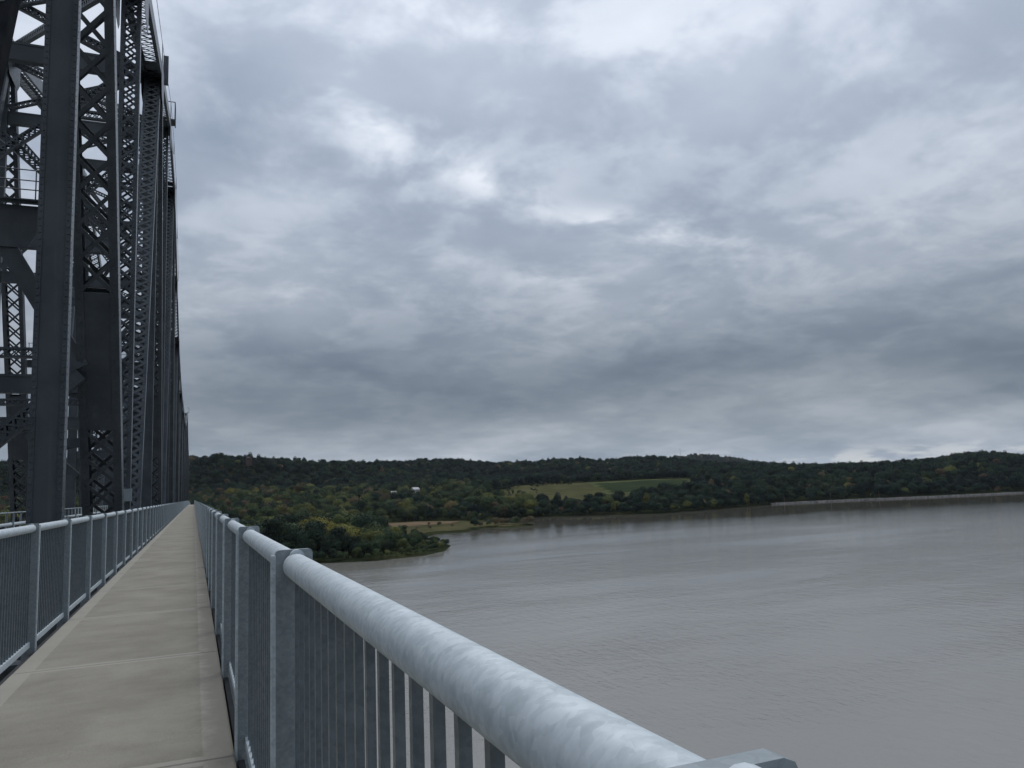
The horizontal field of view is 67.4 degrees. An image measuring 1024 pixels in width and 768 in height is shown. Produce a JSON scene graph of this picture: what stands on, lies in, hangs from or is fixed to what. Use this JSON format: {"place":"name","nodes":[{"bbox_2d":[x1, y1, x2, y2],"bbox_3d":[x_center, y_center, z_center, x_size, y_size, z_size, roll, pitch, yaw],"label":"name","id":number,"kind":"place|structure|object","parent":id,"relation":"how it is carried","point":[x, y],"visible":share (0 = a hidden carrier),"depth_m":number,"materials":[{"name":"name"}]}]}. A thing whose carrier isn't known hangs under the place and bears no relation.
{"place":"outdoors","nodes":[
{"label":"outdoors","id":0,"kind":"place"},
{"bbox_2d":[0,493,1023,767],"bbox_3d":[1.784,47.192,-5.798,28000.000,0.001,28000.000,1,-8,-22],"label":"river water","id":1,"kind":"structure","parent":0,"point":[884,633],"depth_m":247.60,"materials":[{"name":"grey liquid"}]},
{"bbox_2d":[0,464,1023,562],"bbox_3d":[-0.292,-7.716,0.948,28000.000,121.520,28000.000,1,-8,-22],"label":"terrain","id":2,"kind":"structure","parent":0,"point":[376,557],"depth_m":939.80,"materials":[{"name":"green plant"}]},
{"bbox_2d":[246,454,251,465],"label":"brick mansion","id":3,"kind":"structure","parent":2,"relation":"on","point":[248,461],"depth_m":1542.19,"materials":[{"name":"red stone"}]},
{"bbox_2d":[260,529,269,537],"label":"tree","id":4,"kind":"object","parent":2,"relation":"on","point":[263,533],"visible":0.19,"depth_m":511.07,"materials":[{"name":"green plant"}]},
{"bbox_2d":[259,505,272,517],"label":"tree","id":5,"kind":"object","parent":2,"relation":"on","point":[265,509],"visible":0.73,"depth_m":926.87,"materials":[{"name":"green plant"}]},
{"bbox_2d":[280,503,288,514],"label":"tree","id":6,"kind":"object","parent":2,"relation":"on","point":[285,510],"visible":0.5,"depth_m":924.16,"materials":[{"name":"green plant"}]},
{"bbox_2d":[274,511,298,523],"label":"tree","id":7,"kind":"object","parent":2,"relation":"on","point":[290,518],"visible":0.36,"depth_m":578.73,"materials":[{"name":"green plant"}]},
{"bbox_2d":[281,541,295,548],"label":"tree","id":8,"kind":"object","parent":2,"relation":"on","point":[290,545],"visible":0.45,"depth_m":496.03,"materials":[{"name":"green plant"}]},
{"bbox_2d":[280,523,297,543],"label":"tree","id":9,"kind":"object","parent":2,"relation":"on","point":[287,528],"visible":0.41,"depth_m":505.85,"materials":[{"name":"green plant"}]},
{"bbox_2d":[294,530,309,548],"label":"tree","id":10,"kind":"object","parent":2,"relation":"on","point":[303,539],"visible":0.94,"depth_m":491.05,"materials":[{"name":"green plant"}]},
{"bbox_2d":[286,524,320,548],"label":"tree","id":11,"kind":"object","parent":2,"relation":"on","point":[295,531],"visible":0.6,"depth_m":503.46,"materials":[{"name":"green plant"}]},
{"bbox_2d":[299,502,311,509],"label":"tree","id":12,"kind":"object","parent":2,"relation":"on","point":[308,504],"visible":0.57,"depth_m":956.88,"materials":[{"name":"green plant"}]},
{"bbox_2d":[300,516,318,528],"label":"tree","id":13,"kind":"object","parent":2,"relation":"on","point":[306,520],"visible":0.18,"depth_m":566.32,"materials":[{"name":"green plant"}]},
{"bbox_2d":[303,503,315,512],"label":"tree","id":14,"kind":"object","parent":2,"relation":"on","point":[310,508],"visible":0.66,"depth_m":951.13,"materials":[{"name":"green plant"}]},
{"bbox_2d":[307,539,316,551],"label":"tree","id":15,"kind":"object","parent":2,"relation":"on","point":[312,543],"visible":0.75,"depth_m":495.76,"materials":[{"name":"green plant"}]},
{"bbox_2d":[304,519,327,549],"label":"tree","id":16,"kind":"object","parent":2,"relation":"on","point":[318,528],"visible":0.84,"depth_m":506.50,"materials":[{"name":"green plant"}]},
{"bbox_2d":[315,519,333,536],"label":"tree","id":17,"kind":"object","parent":2,"relation":"on","point":[329,527],"visible":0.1,"depth_m":531.12,"materials":[{"name":"green plant"}]},
{"bbox_2d":[319,512,333,521],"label":"tree","id":18,"kind":"object","parent":2,"relation":"on","point":[326,516],"visible":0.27,"depth_m":594.63,"materials":[{"name":"green plant"}]},
{"bbox_2d":[322,533,339,556],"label":"tree","id":19,"kind":"object","parent":2,"relation":"on","point":[330,535],"visible":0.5,"depth_m":496.22,"materials":[{"name":"green plant"}]},
{"bbox_2d":[326,496,335,502],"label":"tree","id":20,"kind":"object","parent":2,"relation":"on","point":[330,499],"visible":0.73,"depth_m":1074.68,"materials":[{"name":"green plant"}]},
{"bbox_2d":[329,526,345,550],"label":"tree","id":21,"kind":"object","parent":2,"relation":"on","point":[340,533],"visible":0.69,"depth_m":500.00,"materials":[{"name":"green plant"}]},
{"bbox_2d":[332,498,343,506],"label":"tree","id":22,"kind":"object","parent":2,"relation":"on","point":[335,502],"visible":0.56,"depth_m":1013.62,"materials":[{"name":"green plant"}]},
{"bbox_2d":[333,506,343,511],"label":"tree","id":23,"kind":"object","parent":2,"relation":"on","point":[338,508],"visible":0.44,"depth_m":924.31,"materials":[{"name":"green plant"}]},
{"bbox_2d":[330,512,356,524],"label":"tree","id":24,"kind":"object","parent":2,"relation":"on","point":[341,518],"visible":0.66,"depth_m":579.30,"materials":[{"name":"green plant"}]},
{"bbox_2d":[341,532,352,556],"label":"tree","id":25,"kind":"object","parent":2,"relation":"on","point":[347,544],"visible":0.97,"depth_m":490.32,"materials":[{"name":"green plant"}]},
{"bbox_2d":[337,530,357,552],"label":"tree","id":26,"kind":"object","parent":2,"relation":"on","point":[351,534],"visible":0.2,"depth_m":512.01,"materials":[{"name":"green plant"}]},
{"bbox_2d":[343,526,361,551],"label":"tree","id":27,"kind":"object","parent":2,"relation":"on","point":[349,529],"visible":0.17,"depth_m":527.11,"materials":[{"name":"green plant"}]},
{"bbox_2d":[345,516,363,528],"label":"tree","id":28,"kind":"object","parent":2,"relation":"on","point":[358,524],"visible":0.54,"depth_m":577.99,"materials":[{"name":"green plant"}]},
{"bbox_2d":[348,496,360,502],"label":"tree","id":29,"kind":"object","parent":2,"relation":"on","point":[355,499],"visible":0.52,"depth_m":1067.87,"materials":[{"name":"green plant"}]},
{"bbox_2d":[350,535,361,543],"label":"tree","id":30,"kind":"object","parent":2,"relation":"on","point":[355,538],"visible":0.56,"depth_m":500.35,"materials":[{"name":"green plant"}]},
{"bbox_2d":[348,541,364,556],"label":"tree","id":31,"kind":"object","parent":2,"relation":"on","point":[353,546],"visible":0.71,"depth_m":489.25,"materials":[{"name":"green plant"}]},
{"bbox_2d":[355,499,362,511],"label":"tree","id":32,"kind":"object","parent":2,"relation":"on","point":[358,508],"visible":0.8,"depth_m":957.69,"materials":[{"name":"green plant"}]},
{"bbox_2d":[358,499,367,508],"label":"tree","id":33,"kind":"object","parent":2,"relation":"on","point":[363,503],"visible":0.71,"depth_m":959.48,"materials":[{"name":"green plant"}]},
{"bbox_2d":[356,512,373,527],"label":"tree","id":34,"kind":"object","parent":2,"relation":"on","point":[366,518],"visible":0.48,"depth_m":586.29,"materials":[{"name":"green plant"}]},
{"bbox_2d":[357,539,374,553],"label":"tree","id":35,"kind":"object","parent":2,"relation":"on","point":[364,545],"visible":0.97,"depth_m":487.93,"materials":[{"name":"green plant"}]},
{"bbox_2d":[363,494,371,502],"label":"tree","id":36,"kind":"object","parent":2,"relation":"on","point":[367,498],"visible":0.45,"depth_m":1031.62,"materials":[{"name":"green plant"}]},
{"bbox_2d":[359,529,384,552],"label":"tree","id":37,"kind":"object","parent":2,"relation":"on","point":[368,535],"visible":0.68,"depth_m":513.57,"materials":[{"name":"green plant"}]},
{"bbox_2d":[358,521,386,539],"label":"tree","id":38,"kind":"object","parent":2,"relation":"on","point":[371,527],"visible":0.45,"depth_m":527.65,"materials":[{"name":"green plant"}]},
{"bbox_2d":[370,537,382,547],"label":"tree","id":39,"kind":"object","parent":2,"relation":"on","point":[375,540],"visible":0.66,"depth_m":505.85,"materials":[{"name":"green plant"}]},
{"bbox_2d":[372,534,384,545],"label":"tree","id":40,"kind":"object","parent":2,"relation":"on","point":[379,536],"visible":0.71,"depth_m":510.56,"materials":[{"name":"green plant"}]},
{"bbox_2d":[379,514,388,527],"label":"tree","id":41,"kind":"object","parent":2,"relation":"on","point":[383,522],"visible":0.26,"depth_m":591.75,"materials":[{"name":"green plant"}]},
{"bbox_2d":[381,529,396,549],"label":"tree","id":42,"kind":"object","parent":2,"relation":"on","point":[388,534],"visible":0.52,"depth_m":522.75,"materials":[{"name":"green plant"}]},
{"bbox_2d":[382,539,395,548],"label":"tree","id":43,"kind":"object","parent":2,"relation":"on","point":[388,544],"visible":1,"depth_m":499.46,"materials":[{"name":"green plant"}]},
{"bbox_2d":[384,504,396,513],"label":"tree","id":44,"kind":"object","parent":2,"relation":"on","point":[389,507],"visible":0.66,"depth_m":956.74,"materials":[{"name":"green plant"}]},
{"bbox_2d":[389,492,398,499],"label":"tree","id":45,"kind":"object","parent":2,"relation":"on","point":[393,495],"visible":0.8,"depth_m":1090.40,"materials":[{"name":"green plant"}]},
{"bbox_2d":[389,526,400,533],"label":"tree","id":46,"kind":"object","parent":2,"relation":"on","point":[396,529],"visible":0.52,"depth_m":564.55,"materials":[{"name":"green plant"}]},
{"bbox_2d":[389,531,401,541],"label":"tree","id":47,"kind":"object","parent":2,"relation":"on","point":[397,536],"visible":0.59,"depth_m":528.67,"materials":[{"name":"green plant"}]},
{"bbox_2d":[396,500,407,508],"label":"tree","id":48,"kind":"object","parent":2,"relation":"on","point":[401,504],"visible":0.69,"depth_m":944.45,"materials":[{"name":"green plant"}]},
{"bbox_2d":[396,538,409,547],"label":"tree","id":49,"kind":"object","parent":2,"relation":"on","point":[401,542],"visible":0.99,"depth_m":513.27,"materials":[{"name":"green plant"}]},
{"bbox_2d":[404,498,413,507],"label":"tree","id":50,"kind":"object","parent":2,"relation":"on","point":[407,500],"visible":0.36,"depth_m":949.78,"materials":[{"name":"green plant"}]},
{"bbox_2d":[410,508,419,517],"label":"tree","id":51,"kind":"object","parent":2,"relation":"on","point":[416,511],"visible":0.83,"depth_m":910.99,"materials":[{"name":"green plant"}]},
{"bbox_2d":[410,487,419,492],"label":"house","id":52,"kind":"structure","parent":2,"relation":"on","point":[416,489],"depth_m":1357.58,"materials":[{"name":"metal"}]},
{"bbox_2d":[408,532,422,540],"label":"tree","id":53,"kind":"object","parent":2,"relation":"on","point":[416,534],"visible":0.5,"depth_m":562.15,"materials":[{"name":"green plant"}]},
{"bbox_2d":[411,494,420,503],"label":"tree","id":54,"kind":"object","parent":2,"relation":"on","point":[416,497],"visible":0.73,"depth_m":1035.19,"materials":[{"name":"green plant"}]},
{"bbox_2d":[388,521,458,526],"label":"reed bed","id":55,"kind":"object","parent":2,"relation":"on","point":[419,523],"visible":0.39,"depth_m":846.75,"materials":[{"name":"green plant"}]},
{"bbox_2d":[420,487,426,495],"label":"tree","id":56,"kind":"object","parent":2,"relation":"on","point":[422,491],"visible":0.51,"depth_m":1139.72,"materials":[{"name":"green plant"}]},
{"bbox_2d":[421,503,427,515],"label":"tree","id":57,"kind":"object","parent":2,"relation":"on","point":[425,506],"visible":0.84,"depth_m":920.23,"materials":[{"name":"green plant"}]},
{"bbox_2d":[429,499,440,506],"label":"tree","id":58,"kind":"object","parent":2,"relation":"on","point":[435,502],"visible":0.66,"depth_m":963.03,"materials":[{"name":"green plant"}]},
{"bbox_2d":[431,498,443,506],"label":"tree","id":59,"kind":"object","parent":2,"relation":"on","point":[442,503],"visible":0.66,"depth_m":966.50,"materials":[{"name":"green plant"}]},
{"bbox_2d":[444,500,457,510],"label":"tree","id":60,"kind":"object","parent":2,"relation":"on","point":[449,504],"visible":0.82,"depth_m":944.79,"materials":[{"name":"green plant"}]},
{"bbox_2d":[450,495,460,502],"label":"tree","id":61,"kind":"object","parent":2,"relation":"on","point":[458,499],"visible":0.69,"depth_m":982.63,"materials":[{"name":"green plant"}]},
{"bbox_2d":[391,521,522,533],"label":"marsh","id":62,"kind":"structure","parent":2,"relation":"on","point":[461,525],"depth_m":771.52,"materials":[{"name":"green plant"}]},
{"bbox_2d":[490,517,499,523],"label":"shrub","id":63,"kind":"object","parent":62,"relation":"on","point":[494,519],"visible":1,"depth_m":758.25,"materials":[{"name":"green plant"}]},
{"bbox_2d":[465,496,476,505],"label":"tree","id":64,"kind":"object","parent":2,"relation":"on","point":[469,499],"visible":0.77,"depth_m":970.94,"materials":[{"name":"green plant"}]},
{"bbox_2d":[469,503,479,517],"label":"tree","id":65,"kind":"object","parent":2,"relation":"on","point":[472,506],"visible":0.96,"depth_m":912.62,"materials":[{"name":"green plant"}]},
{"bbox_2d":[474,489,480,496],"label":"tree","id":66,"kind":"object","parent":2,"relation":"on","point":[478,492],"visible":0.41,"depth_m":1086.38,"materials":[{"name":"green plant"}]},
{"bbox_2d":[480,496,491,508],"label":"tree","id":67,"kind":"object","parent":2,"relation":"on","point":[487,500],"visible":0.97,"depth_m":966.21,"materials":[{"name":"green plant"}]},
{"bbox_2d":[483,493,493,497],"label":"tree","id":68,"kind":"object","parent":2,"relation":"on","point":[491,495],"visible":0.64,"depth_m":1040.38,"materials":[{"name":"green plant"}]},
{"bbox_2d":[499,489,505,496],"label":"tree","id":69,"kind":"object","parent":2,"relation":"on","point":[501,492],"visible":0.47,"depth_m":1063.95,"materials":[{"name":"green plant"}]},
{"bbox_2d":[496,502,510,511],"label":"tree","id":70,"kind":"object","parent":2,"relation":"on","point":[506,505],"visible":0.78,"depth_m":941.31,"materials":[{"name":"green plant"}]},
{"bbox_2d":[500,496,509,504],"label":"tree","id":71,"kind":"object","parent":2,"relation":"on","point":[503,500],"visible":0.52,"depth_m":999.35,"materials":[{"name":"green plant"}]},
{"bbox_2d":[515,496,526,507],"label":"tree","id":72,"kind":"object","parent":2,"relation":"on","point":[521,500],"visible":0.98,"depth_m":945.72,"materials":[{"name":"green plant"}]},
{"bbox_2d":[524,499,534,509],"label":"tree","id":73,"kind":"object","parent":2,"relation":"on","point":[528,504],"visible":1,"depth_m":942.42,"materials":[{"name":"green plant"}]},
{"bbox_2d":[535,493,548,501],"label":"tree","id":74,"kind":"object","parent":2,"relation":"on","point":[539,496],"visible":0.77,"depth_m":987.96,"materials":[{"name":"green plant"}]},
{"bbox_2d":[553,492,563,505],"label":"tree","id":75,"kind":"object","parent":2,"relation":"on","point":[559,502],"visible":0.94,"depth_m":966.11,"materials":[{"name":"green plant"}]},
{"bbox_2d":[563,497,578,507],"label":"tree","id":76,"kind":"object","parent":2,"relation":"on","point":[567,502],"visible":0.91,"depth_m":946.42,"materials":[{"name":"green plant"}]},
{"bbox_2d":[602,494,613,503],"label":"tree","id":77,"kind":"object","parent":2,"relation":"on","point":[609,499],"visible":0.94,"depth_m":947.11,"materials":[{"name":"green plant"}]},
{"bbox_2d":[609,493,621,501],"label":"tree","id":78,"kind":"object","parent":2,"relation":"on","point":[615,496],"visible":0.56,"depth_m":966.54,"materials":[{"name":"green plant"}]},
{"bbox_2d":[614,489,624,495],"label":"tree","id":79,"kind":"object","parent":2,"relation":"on","point":[619,492],"visible":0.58,"depth_m":1003.86,"materials":[{"name":"green plant"}]},
{"bbox_2d":[617,495,629,501],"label":"tree","id":80,"kind":"object","parent":2,"relation":"on","point":[624,498],"visible":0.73,"depth_m":960.90,"materials":[{"name":"green plant"}]},
{"bbox_2d":[629,492,640,499],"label":"tree","id":81,"kind":"object","parent":2,"relation":"on","point":[632,495],"visible":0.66,"depth_m":967.38,"materials":[{"name":"green plant"}]},
{"bbox_2d":[638,486,646,495],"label":"tree","id":82,"kind":"object","parent":2,"relation":"on","point":[643,489],"visible":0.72,"depth_m":1028.14,"materials":[{"name":"green plant"}]},
{"bbox_2d":[657,482,669,488],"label":"tree","id":83,"kind":"object","parent":2,"relation":"on","point":[662,484],"visible":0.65,"depth_m":1080.58,"materials":[{"name":"green plant"}]},
{"bbox_2d":[681,482,692,492],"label":"tree","id":84,"kind":"object","parent":2,"relation":"on","point":[688,485],"visible":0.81,"depth_m":1058.45,"materials":[{"name":"green plant"}]},
{"bbox_2d":[744,493,749,502],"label":"tree","id":85,"kind":"object","parent":2,"relation":"on","point":[746,495],"visible":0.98,"depth_m":993.01,"materials":[{"name":"green plant"}]},
{"bbox_2d":[771,492,1023,504],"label":"stone embankment","id":86,"kind":"structure","parent":2,"relation":"on","point":[896,498],"depth_m":1053.09,"materials":[{"name":"grey stone"}]},
{"bbox_2d":[0,0,1023,464],"label":"sky","id":87,"kind":"structure","parent":0,"point":[495,231],"materials":[{"name":"grey"}]},
{"bbox_2d":[492,482,629,500],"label":"meadow","id":88,"kind":"structure","parent":0,"point":[577,490],"depth_m":1307.24,"materials":[{"name":"green plant"}]},
{"bbox_2d":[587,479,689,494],"bbox_3d":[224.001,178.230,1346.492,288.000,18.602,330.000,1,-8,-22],"label":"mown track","id":89,"kind":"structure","parent":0,"point":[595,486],"depth_m":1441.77,"materials":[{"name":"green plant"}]},
{"bbox_2d":[595,479,687,492],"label":"crop field","id":90,"kind":"structure","parent":0,"point":[626,486],"depth_m":1364.85,"materials":[{"name":"green plant"}]},
{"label":"bridge pier","id":91,"kind":"object","parent":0,"visible":0},
{"bbox_2d":[0,0,188,681],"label":"truss bridge","id":92,"kind":"structure","parent":91,"relation":"on","point":[140,446],"depth_m":36.34,"materials":[{"name":"grey metal"}]},
{"bbox_2d":[0,504,134,528],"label":"railing","id":93,"kind":"object","parent":92,"relation":"on","point":[6,516],"visible":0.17,"depth_m":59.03,"materials":[{"name":"metal"}]},
{"bbox_2d":[0,505,245,767],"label":"footpath","id":94,"kind":"structure","parent":92,"relation":"on","point":[122,668],"depth_m":6.88,"materials":[{"name":"concrete"}]},
{"bbox_2d":[0,501,190,673],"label":"railing","id":95,"kind":"object","parent":94,"relation":"attached to","point":[53,573],"visible":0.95,"depth_m":10.37,"materials":[{"name":"metal"}]},
{"bbox_2d":[194,500,797,767],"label":"railing","id":96,"kind":"object","parent":94,"relation":"attached to","point":[294,628],"visible":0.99,"depth_m":1.58,"materials":[{"name":"metal"}]},
{"bbox_2d":[124,489,131,500],"bbox_3d":[-18.724,5.386,37.264,0.520,0.600,0.300,1,-8,-22],"label":"cable cabinet","id":97,"kind":"object","parent":92,"relation":"attached to","point":[127,494],"visible":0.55,"depth_m":37.16,"materials":[{"name":"grey metal"}]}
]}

